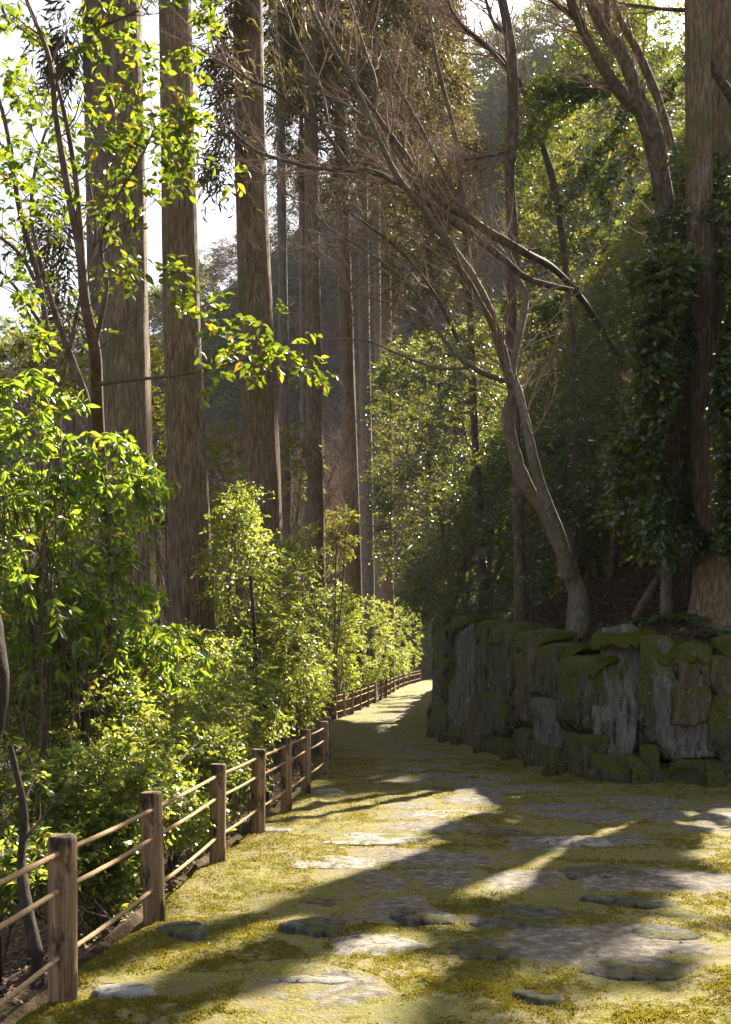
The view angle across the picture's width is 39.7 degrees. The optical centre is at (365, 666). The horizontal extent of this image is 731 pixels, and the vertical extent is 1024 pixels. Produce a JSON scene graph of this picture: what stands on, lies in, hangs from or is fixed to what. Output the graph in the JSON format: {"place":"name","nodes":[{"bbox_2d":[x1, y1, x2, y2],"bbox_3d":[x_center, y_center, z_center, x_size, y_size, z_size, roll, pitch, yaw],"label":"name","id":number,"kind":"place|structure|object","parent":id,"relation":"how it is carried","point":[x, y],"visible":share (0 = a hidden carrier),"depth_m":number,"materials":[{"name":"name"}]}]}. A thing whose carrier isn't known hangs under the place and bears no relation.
{"place":"outdoors","nodes":[
{"label":"outdoors","id":0,"kind":"place"},
{"bbox_2d":[156,461,238,615],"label":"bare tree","id":1,"kind":"object","parent":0,"point":[163,548],"visible":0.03,"depth_m":37.96,"materials":[{"name":"brown plant"}]},
{"bbox_2d":[152,403,243,793],"bbox_3d":[-3.983,-1.475,23.499,2.195,9.044,6.420,0,0,18],"label":"leafy bush","id":2,"kind":"object","parent":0,"point":[156,422],"visible":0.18,"depth_m":23.36,"materials":[{"name":"green plant"}]},
{"bbox_2d":[0,0,684,364],"label":"sky","id":3,"kind":"structure","parent":0,"point":[217,224],"materials":[{"name":"white"}]},
{"bbox_2d":[0,44,726,1023],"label":"ground","id":4,"kind":"structure","parent":0,"point":[118,932],"depth_m":117.10,"materials":[{"name":"plant"}]},
{"bbox_2d":[0,612,9,993],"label":"broadleaf tree","id":5,"kind":"object","parent":4,"relation":"on","point":[4,682],"visible":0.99,"depth_m":6.18,"materials":[{"name":"brown plant"}]},
{"bbox_2d":[0,737,89,995],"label":"bare sapling","id":6,"kind":"object","parent":4,"relation":"on","point":[32,934],"visible":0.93,"depth_m":5.56,"materials":[{"name":"brown plant"}]},
{"bbox_2d":[0,407,93,742],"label":"bare tree","id":7,"kind":"object","parent":4,"relation":"on","point":[29,548],"visible":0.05,"depth_m":29.95,"materials":[{"name":"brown plant"}]},
{"bbox_2d":[0,24,119,914],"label":"sapling","id":8,"kind":"object","parent":4,"relation":"on","point":[34,300],"visible":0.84,"depth_m":8.71,"materials":[{"name":"green plant"}]},
{"bbox_2d":[0,66,148,818],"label":"sapling","id":9,"kind":"object","parent":4,"relation":"on","point":[67,344],"visible":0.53,"depth_m":9.98,"materials":[{"name":"green plant"}]},
{"bbox_2d":[36,606,123,899],"bbox_3d":[-2.258,0.781,8.009,0.830,2.654,0.409,0,0,-23],"label":"bare sapling","id":10,"kind":"object","parent":4,"relation":"on","point":[95,713],"visible":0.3,"depth_m":7.98,"materials":[{"name":"brown plant"}]},
{"bbox_2d":[0,332,164,795],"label":"leafy bush","id":11,"kind":"object","parent":4,"relation":"on","point":[21,344],"visible":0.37,"depth_m":23.87,"materials":[{"name":"green plant"}]},
{"bbox_2d":[0,803,167,946],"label":"leafy bush","id":12,"kind":"object","parent":4,"relation":"on","point":[107,906],"visible":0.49,"depth_m":6.39,"materials":[{"name":"green plant"}]},
{"bbox_2d":[0,368,169,976],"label":"leaved shrub","id":13,"kind":"object","parent":4,"relation":"on","point":[83,500],"visible":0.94,"depth_m":7.47,"materials":[{"name":"green plant"}]},
{"bbox_2d":[0,640,181,973],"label":"leafy bush","id":14,"kind":"object","parent":4,"relation":"on","point":[126,699],"visible":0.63,"depth_m":7.64,"materials":[{"name":"green plant"}]},
{"bbox_2d":[0,467,181,916],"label":"leaved shrub","id":15,"kind":"object","parent":4,"relation":"on","point":[137,624],"visible":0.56,"depth_m":8.13,"materials":[{"name":"green plant"}]},
{"bbox_2d":[4,720,196,924],"bbox_3d":[-1.864,1.184,7.092,1.358,1.602,1.478,0,0,0],"label":"leafy bush","id":16,"kind":"object","parent":4,"relation":"on","point":[137,779],"visible":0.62,"depth_m":6.88,"materials":[{"name":"green plant"}]},
{"bbox_2d":[7,622,213,912],"bbox_3d":[-2.257,0.903,8.854,2.165,2.662,1.510,0,0,-24],"label":"leaved shrub","id":17,"kind":"object","parent":4,"relation":"on","point":[174,653],"visible":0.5,"depth_m":8.74,"materials":[{"name":"green plant"}]},
{"bbox_2d":[8,0,226,781],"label":"cedar tree","id":18,"kind":"object","parent":4,"relation":"on","point":[65,82],"visible":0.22,"depth_m":17.27,"materials":[{"name":"grey plant"}]},
{"bbox_2d":[0,475,238,903],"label":"leafy bush","id":19,"kind":"object","parent":4,"relation":"on","point":[38,540],"visible":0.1,"depth_m":10.54,"materials":[{"name":"green plant"}]},
{"bbox_2d":[96,0,174,856],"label":"cedar tree","id":20,"kind":"object","parent":4,"relation":"on","point":[127,405],"visible":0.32,"depth_m":14.22,"materials":[{"name":"brown plant"}]},
{"bbox_2d":[0,758,313,1018],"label":"dead leaves by fence","id":21,"kind":"object","parent":4,"relation":"on","point":[11,1005],"visible":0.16,"depth_m":8.00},
{"bbox_2d":[0,717,331,1007],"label":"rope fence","id":22,"kind":"object","parent":4,"relation":"on","point":[64,943],"visible":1,"depth_m":6.00,"materials":[{"name":"brown wood"}]},
{"bbox_2d":[0,0,342,793],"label":"sapling","id":23,"kind":"object","parent":4,"relation":"on","point":[132,134],"visible":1,"depth_m":6.97,"materials":[{"name":"green plant"}]},
{"bbox_2d":[85,648,273,863],"bbox_3d":[-2.064,1.046,10.802,2.128,2.500,1.952,0,0,0],"label":"leafy bush","id":24,"kind":"object","parent":4,"relation":"on","point":[207,695],"visible":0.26,"depth_m":10.64,"materials":[{"name":"green plant"}]},
{"bbox_2d":[126,711,250,872],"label":"leafy bush","id":25,"kind":"object","parent":4,"relation":"on","point":[223,746],"visible":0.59,"depth_m":9.12,"materials":[{"name":"green plant"}]},
{"bbox_2d":[159,0,218,808],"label":"cedar tree","id":26,"kind":"object","parent":4,"relation":"on","point":[188,508],"visible":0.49,"depth_m":16.24,"materials":[{"name":"brown plant"}]},
{"bbox_2d":[88,420,299,633],"bbox_3d":[-5.235,-1.991,29.763,6.963,10.886,3.799,0,0,0],"label":"bare tree","id":27,"kind":"object","parent":4,"relation":"on","point":[218,547],"visible":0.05,"depth_m":29.85,"materials":[{"name":"brown plant"}]},
{"bbox_2d":[151,618,246,845],"bbox_3d":[-2.233,0.909,13.413,1.422,3.126,2.379,0,0,0],"label":"leafy bush","id":28,"kind":"object","parent":4,"relation":"on","point":[192,635],"visible":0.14,"depth_m":13.52,"materials":[{"name":"green plant"}]},
{"bbox_2d":[164,737,273,873],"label":"leafy bush","id":29,"kind":"object","parent":4,"relation":"on","point":[246,772],"visible":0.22,"depth_m":9.72,"materials":[{"name":"green plant"}]},
{"bbox_2d":[164,593,277,673],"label":"leafy bush","id":30,"kind":"object","parent":4,"relation":"on","point":[223,627],"visible":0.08,"depth_m":17.30,"materials":[{"name":"green plant"}]},
{"bbox_2d":[155,436,298,653],"bbox_3d":[-5.749,-2.335,33.872,7.556,11.303,3.538,0,0,0],"label":"bare tree","id":31,"kind":"object","parent":4,"relation":"on","point":[214,551],"visible":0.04,"depth_m":33.96,"materials":[{"name":"brown plant"}]},
{"bbox_2d":[185,480,294,809],"bbox_3d":[-1.862,-0.301,15.495,1.620,5.180,2.010,0,0,0],"label":"leafy bush","id":32,"kind":"object","parent":4,"relation":"on","point":[237,518],"visible":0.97,"depth_m":15.23,"materials":[{"name":"green plant"}]},
{"bbox_2d":[188,629,294,820],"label":"leafy bush","id":33,"kind":"object","parent":4,"relation":"on","point":[272,718],"visible":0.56,"depth_m":12.55,"materials":[{"name":"green plant"}]},
{"bbox_2d":[229,558,270,808],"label":"bare sapling","id":34,"kind":"object","parent":4,"relation":"on","point":[267,794],"visible":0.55,"depth_m":12.98,"materials":[{"name":"brown plant"}]},
{"bbox_2d":[142,0,373,794],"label":"cedar tree","id":35,"kind":"object","parent":4,"relation":"on","point":[260,443],"visible":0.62,"depth_m":19.22,"materials":[{"name":"brown plant"}]},
{"bbox_2d":[224,597,336,783],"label":"leafy bush","id":36,"kind":"object","parent":4,"relation":"on","point":[283,678],"visible":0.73,"depth_m":16.00,"materials":[{"name":"green plant"}]},
{"bbox_2d":[225,0,341,738],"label":"cedar tree","id":37,"kind":"object","parent":4,"relation":"on","point":[284,413],"visible":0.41,"depth_m":30.87,"materials":[{"name":"brown plant"}]},
{"bbox_2d":[250,520,337,768],"bbox_3d":[-1.256,-0.330,18.031,1.616,4.511,2.154,0,0,0],"label":"leafy bush","id":38,"kind":"object","parent":4,"relation":"on","point":[310,557],"visible":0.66,"depth_m":17.84,"materials":[{"name":"green plant"}]},
{"bbox_2d":[206,378,381,729],"bbox_3d":[-2.942,-4.040,38.063,7.649,13.734,3.734,0,0,0],"label":"bare tree","id":39,"kind":"object","parent":4,"relation":"on","point":[327,484],"visible":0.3,"depth_m":37.96,"materials":[{"name":"brown plant"}]},
{"bbox_2d":[209,432,380,718],"bbox_3d":[-2.553,-3.308,39.965,7.586,12.639,3.595,0,0,0],"label":"bare tree","id":40,"kind":"object","parent":4,"relation":"on","point":[293,510],"visible":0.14,"depth_m":39.97,"materials":[{"name":"brown plant"}]},
{"bbox_2d":[263,2,333,698],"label":"cedar tree","id":41,"kind":"object","parent":4,"relation":"on","point":[302,297],"visible":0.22,"depth_m":43.87,"materials":[{"name":"brown plant"}]},
{"bbox_2d":[286,599,333,751],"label":"leafy bush","id":42,"kind":"object","parent":4,"relation":"on","point":[320,668],"visible":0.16,"depth_m":19.95,"materials":[{"name":"green plant"}]},
{"bbox_2d":[278,420,365,692],"bbox_3d":[-1.452,-2.602,31.922,2.177,9.400,7.358,0,0,10],"label":"leafy bush","id":43,"kind":"object","parent":4,"relation":"on","point":[330,526],"visible":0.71,"depth_m":31.56,"materials":[{"name":"green plant"}]},
{"bbox_2d":[290,368,382,599],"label":"bare tree","id":44,"kind":"object","parent":4,"relation":"on","point":[329,475],"visible":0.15,"depth_m":49.97,"materials":[{"name":"brown plant"}]},
{"bbox_2d":[305,578,369,717],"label":"leafy bush","id":45,"kind":"object","parent":4,"relation":"on","point":[343,683],"visible":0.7,"depth_m":34.77,"materials":[{"name":"green plant"}]},
{"bbox_2d":[0,0,681,642],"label":"distant bare woods","id":46,"kind":"object","parent":4,"relation":"on","point":[218,256],"visible":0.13,"depth_m":136.93,"materials":[{"name":"plant"}]},
{"bbox_2d":[0,0,684,645],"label":"distant evergreens","id":47,"kind":"object","parent":4,"relation":"on","point":[480,80],"visible":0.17,"depth_m":150.93,"materials":[{"name":"plant"}]},
{"bbox_2d":[291,429,403,713],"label":"bare tree","id":48,"kind":"object","parent":4,"relation":"on","point":[343,641],"visible":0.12,"depth_m":54.94,"materials":[{"name":"brown plant"}]},
{"bbox_2d":[318,92,393,694],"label":"cedar tree","id":49,"kind":"object","parent":4,"relation":"on","point":[378,574],"visible":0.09,"depth_m":59.81,"materials":[{"name":"brown plant"}]},
{"bbox_2d":[330,594,397,696],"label":"leafy bush","id":50,"kind":"object","parent":4,"relation":"on","point":[371,678],"visible":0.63,"depth_m":46.25,"materials":[{"name":"green plant"}]},
{"bbox_2d":[324,397,408,598],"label":"tree","id":51,"kind":"object","parent":4,"relation":"on","point":[359,480],"visible":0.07,"depth_m":63.97,"materials":[{"name":"brown plant"}]},
{"bbox_2d":[115,0,629,372],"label":"maple tree","id":52,"kind":"object","parent":4,"relation":"on","point":[503,241],"visible":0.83,"depth_m":15.61,"materials":[{"name":"brown plant"}]},
{"bbox_2d":[327,669,420,721],"bbox_3d":[1.061,0.988,45.122,0.457,1.626,36.203,0,0,7],"label":"wooden fence","id":53,"kind":"object","parent":4,"relation":"on","point":[333,711],"visible":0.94,"depth_m":36.34,"materials":[{"name":"brown wood"}]},
{"bbox_2d":[262,0,499,730],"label":"cedar tree","id":54,"kind":"object","parent":4,"relation":"on","point":[315,494],"visible":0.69,"depth_m":28.86,"materials":[{"name":"brown plant"}]},
{"bbox_2d":[286,1,485,716],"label":"cedar tree","id":55,"kind":"object","parent":4,"relation":"on","point":[353,575],"visible":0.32,"depth_m":42.38,"materials":[{"name":"brown plant"}]},
{"bbox_2d":[358,364,439,688],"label":"bare tree","id":56,"kind":"object","parent":4,"relation":"on","point":[395,633],"visible":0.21,"depth_m":69.95,"materials":[{"name":"brown plant"}]},
{"bbox_2d":[303,1,495,703],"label":"cedar tree","id":57,"kind":"object","parent":4,"relation":"on","point":[367,567],"visible":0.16,"depth_m":47.72,"materials":[{"name":"brown plant"}]},
{"bbox_2d":[375,599,423,686],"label":"leafy bush","id":58,"kind":"object","parent":4,"relation":"on","point":[402,666],"visible":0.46,"depth_m":62.67,"materials":[{"name":"green plant"}]},
{"bbox_2d":[291,0,527,614],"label":"maple tree","id":59,"kind":"object","parent":4,"relation":"on","point":[477,472],"visible":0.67,"depth_m":23.92,"materials":[{"name":"brown plant"}]},
{"bbox_2d":[221,0,602,637],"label":"maple tree","id":60,"kind":"object","parent":4,"relation":"on","point":[538,497],"visible":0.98,"depth_m":15.56,"materials":[{"name":"brown plant"}]},
{"bbox_2d":[356,4,485,696],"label":"cedar tree","id":61,"kind":"object","parent":4,"relation":"on","point":[386,595],"visible":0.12,"depth_m":57.73,"materials":[{"name":"brown plant"}]},
{"bbox_2d":[361,104,550,618],"bbox_3d":[2.691,-9.200,32.181,5.780,17.553,8.622,0,0,0],"label":"evergreen tree","id":62,"kind":"object","parent":4,"relation":"on","point":[442,525],"visible":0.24,"depth_m":30.40,"materials":[{"name":"green plant"}]},
{"bbox_2d":[407,601,507,669],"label":"leafy bush","id":63,"kind":"object","parent":4,"relation":"on","point":[423,643],"visible":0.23,"depth_m":82.08,"materials":[{"name":"green plant"}]},
{"bbox_2d":[358,81,578,646],"bbox_3d":[2.531,-7.575,25.831,5.443,14.276,5.942,0,0,0],"label":"evergreen tree","id":64,"kind":"object","parent":4,"relation":"on","point":[461,569],"visible":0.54,"depth_m":25.29,"materials":[{"name":"green plant"}]},
{"bbox_2d":[406,0,546,621],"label":"maple tree","id":65,"kind":"object","parent":4,"relation":"on","point":[510,67],"visible":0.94,"depth_m":18.41,"materials":[{"name":"brown plant"}]},
{"bbox_2d":[408,0,576,562],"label":"maple tree","id":66,"kind":"object","parent":4,"relation":"on","point":[564,261],"visible":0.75,"depth_m":20.93,"materials":[{"name":"brown plant"}]},
{"bbox_2d":[359,11,630,634],"bbox_3d":[2.942,-8.087,22.759,6.695,14.870,4.494,0,0,-42],"label":"evergreen tree","id":67,"kind":"object","parent":4,"relation":"on","point":[489,602],"visible":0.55,"depth_m":22.12,"materials":[{"name":"green plant"}]},
{"bbox_2d":[474,103,597,590],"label":"evergreen tree","id":68,"kind":"object","parent":4,"relation":"on","point":[571,122],"visible":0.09,"depth_m":52.22,"materials":[{"name":"green plant"}]},
{"bbox_2d":[459,0,684,596],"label":"evergreen tree","id":69,"kind":"object","parent":4,"relation":"on","point":[520,185],"visible":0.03,"depth_m":40.63,"materials":[{"name":"green plant"}]},
{"bbox_2d":[466,0,684,613],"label":"evergreen tree","id":70,"kind":"object","parent":4,"relation":"on","point":[581,562],"visible":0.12,"depth_m":26.75,"materials":[{"name":"green plant"}]},
{"bbox_2d":[426,614,730,787],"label":"stone wall","id":71,"kind":"structure","parent":4,"relation":"on","point":[588,713],"depth_m":13.73,"materials":[{"name":"stone"}]},
{"bbox_2d":[486,0,677,613],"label":"evergreen tree","id":72,"kind":"object","parent":4,"relation":"on","point":[590,575],"visible":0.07,"depth_m":32.80,"materials":[{"name":"green plant"}]},
{"bbox_2d":[498,0,683,618],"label":"evergreen tree","id":73,"kind":"object","parent":4,"relation":"on","point":[615,553],"visible":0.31,"depth_m":20.29,"materials":[{"name":"green plant"}]},
{"bbox_2d":[532,0,684,596],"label":"evergreen tree","id":74,"kind":"object","parent":4,"relation":"on","point":[567,132],"visible":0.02,"depth_m":47.36,"materials":[{"name":"green plant"}]},
{"bbox_2d":[491,0,730,573],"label":"maple tree","id":75,"kind":"object","parent":4,"relation":"on","point":[633,100],"visible":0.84,"depth_m":15.28,"materials":[{"name":"brown plant"}]},
{"bbox_2d":[506,557,729,653],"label":"dead leaves on bank","id":76,"kind":"object","parent":4,"relation":"on","point":[591,583],"visible":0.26,"depth_m":18.53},
{"bbox_2d":[509,12,729,592],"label":"evergreen tree","id":77,"kind":"object","parent":4,"relation":"on","point":[586,501],"visible":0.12,"depth_m":18.19,"materials":[{"name":"green plant"}]},
{"bbox_2d":[556,28,684,563],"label":"evergreen tree","id":78,"kind":"object","parent":4,"relation":"on","point":[672,36],"visible":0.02,"depth_m":54.95,"materials":[{"name":"green plant"}]},
{"bbox_2d":[522,78,730,619],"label":"evergreen tree","id":79,"kind":"object","parent":4,"relation":"on","point":[649,491],"visible":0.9,"depth_m":13.93,"materials":[{"name":"green plant"}]},
{"bbox_2d":[591,0,684,571],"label":"evergreen tree","id":80,"kind":"object","parent":4,"relation":"on","point":[642,158],"visible":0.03,"depth_m":24.29,"materials":[{"name":"green plant"}]},
{"bbox_2d":[616,351,672,614],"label":"young tree","id":81,"kind":"object","parent":4,"relation":"on","point":[666,597],"visible":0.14,"depth_m":15.52,"materials":[{"name":"brown plant"}]},
{"bbox_2d":[648,0,685,246],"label":"evergreen tree","id":82,"kind":"object","parent":4,"relation":"on","point":[679,139],"visible":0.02,"depth_m":30.92,"materials":[{"name":"green plant"}]},
{"bbox_2d":[645,613,699,628],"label":"fern","id":83,"kind":"object","parent":4,"relation":"on","point":[673,616],"visible":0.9,"depth_m":14.63,"materials":[{"name":"green plant"}]},
{"bbox_2d":[684,0,730,629],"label":"cedar tree","id":84,"kind":"object","parent":4,"relation":"on","point":[710,596],"visible":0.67,"depth_m":14.72,"materials":[{"name":"brown plant"}]},
{"bbox_2d":[690,0,730,584],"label":"cedar tree","id":85,"kind":"object","parent":4,"relation":"on","point":[720,29],"visible":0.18,"depth_m":16.45,"materials":[{"name":"brown plant"}]},
{"bbox_2d":[23,679,730,1023],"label":"path","id":86,"kind":"structure","parent":0,"point":[397,713],"depth_m":7.01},
{"bbox_2d":[155,921,207,940],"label":"path stone","id":87,"kind":"object","parent":86,"relation":"on","point":[190,930],"visible":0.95,"depth_m":5.74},
{"bbox_2d":[272,975,354,984],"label":"path stone","id":88,"kind":"object","parent":86,"relation":"on","point":[327,979],"visible":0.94,"depth_m":4.92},
{"bbox_2d":[278,917,358,937],"bbox_3d":[-0.205,1.588,5.996,0.596,0.161,0.410,0,0,22],"label":"path stone","id":89,"kind":"object","parent":86,"relation":"on","point":[318,927],"visible":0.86,"depth_m":5.92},
{"bbox_2d":[297,897,343,906],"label":"path stone","id":90,"kind":"object","parent":86,"relation":"on","point":[326,902],"visible":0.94,"depth_m":6.67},
{"bbox_2d":[289,855,376,868],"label":"path stone","id":91,"kind":"object","parent":86,"relation":"on","point":[336,862],"visible":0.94,"depth_m":7.88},
{"bbox_2d":[321,832,423,845],"bbox_3d":[-0.023,1.589,9.042,1.170,0.132,0.674,0,0,0],"label":"path stone","id":92,"kind":"object","parent":86,"relation":"on","point":[366,839],"visible":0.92,"depth_m":8.90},
{"bbox_2d":[15,757,730,1023],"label":"moss","id":93,"kind":"object","parent":86,"relation":"on","point":[484,984],"visible":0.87,"depth_m":5.68,"materials":[{"name":"plant"}]},
{"bbox_2d":[329,933,430,956],"bbox_3d":[0.081,1.593,5.581,0.609,0.137,0.559,0,0,0],"label":"path stone","id":94,"kind":"object","parent":86,"relation":"on","point":[383,942],"visible":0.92,"depth_m":5.57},
{"bbox_2d":[75,726,730,1023],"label":"dead leaves on path","id":95,"kind":"object","parent":86,"relation":"on","point":[435,909],"visible":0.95,"depth_m":6.26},
{"bbox_2d":[98,743,730,1023],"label":"fallen twigs","id":96,"kind":"object","parent":86,"relation":"on","point":[454,870],"visible":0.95,"depth_m":7.63,"materials":[{"name":"wood"}]},
{"bbox_2d":[390,908,460,926],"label":"path stone","id":97,"kind":"object","parent":86,"relation":"on","point":[409,917],"visible":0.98,"depth_m":6.13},
{"bbox_2d":[419,784,463,790],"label":"path stone","id":98,"kind":"object","parent":86,"relation":"on","point":[443,788],"visible":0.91,"depth_m":12.80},
{"bbox_2d":[412,810,497,818],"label":"path stone","id":99,"kind":"object","parent":86,"relation":"on","point":[424,813],"visible":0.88,"depth_m":10.59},
{"bbox_2d":[449,937,512,960],"bbox_3d":[0.664,1.595,5.545,0.477,0.137,0.451,0,0,0],"label":"path stone","id":100,"kind":"object","parent":86,"relation":"on","point":[486,951],"visible":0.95,"depth_m":5.46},
{"bbox_2d":[477,829,536,837],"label":"path stone","id":101,"kind":"object","parent":86,"relation":"on","point":[504,832],"visible":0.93,"depth_m":9.30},
{"bbox_2d":[461,904,578,928],"bbox_3d":[0.974,1.601,6.220,0.804,0.139,0.732,0,0,-28],"label":"path stone","id":102,"kind":"object","parent":86,"relation":"on","point":[507,921],"visible":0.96,"depth_m":6.20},
{"bbox_2d":[512,989,564,1004],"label":"path stone","id":103,"kind":"object","parent":86,"relation":"on","point":[534,997],"visible":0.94,"depth_m":4.69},
{"bbox_2d":[535,835,612,847],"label":"path stone","id":104,"kind":"object","parent":86,"relation":"on","point":[579,841],"visible":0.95,"depth_m":8.72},
{"bbox_2d":[558,865,649,879],"bbox_3d":[1.773,1.585,7.510,0.760,0.136,0.644,0,0,0],"label":"path stone","id":105,"kind":"object","parent":86,"relation":"on","point":[577,872],"visible":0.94,"depth_m":7.51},
{"bbox_2d":[580,894,681,909],"bbox_3d":[1.757,1.589,6.651,0.727,0.170,0.305,0,0,0],"label":"path stone","id":106,"kind":"object","parent":86,"relation":"on","point":[636,902],"visible":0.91,"depth_m":6.58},
{"bbox_2d":[578,955,693,980],"bbox_3d":[1.387,1.605,5.227,0.638,0.140,0.449,0,0,0],"label":"path stone","id":107,"kind":"object","parent":86,"relation":"on","point":[639,968],"visible":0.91,"depth_m":5.15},
{"bbox_2d":[631,924,698,939],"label":"path stone","id":108,"kind":"object","parent":86,"relation":"on","point":[654,931],"visible":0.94,"depth_m":5.81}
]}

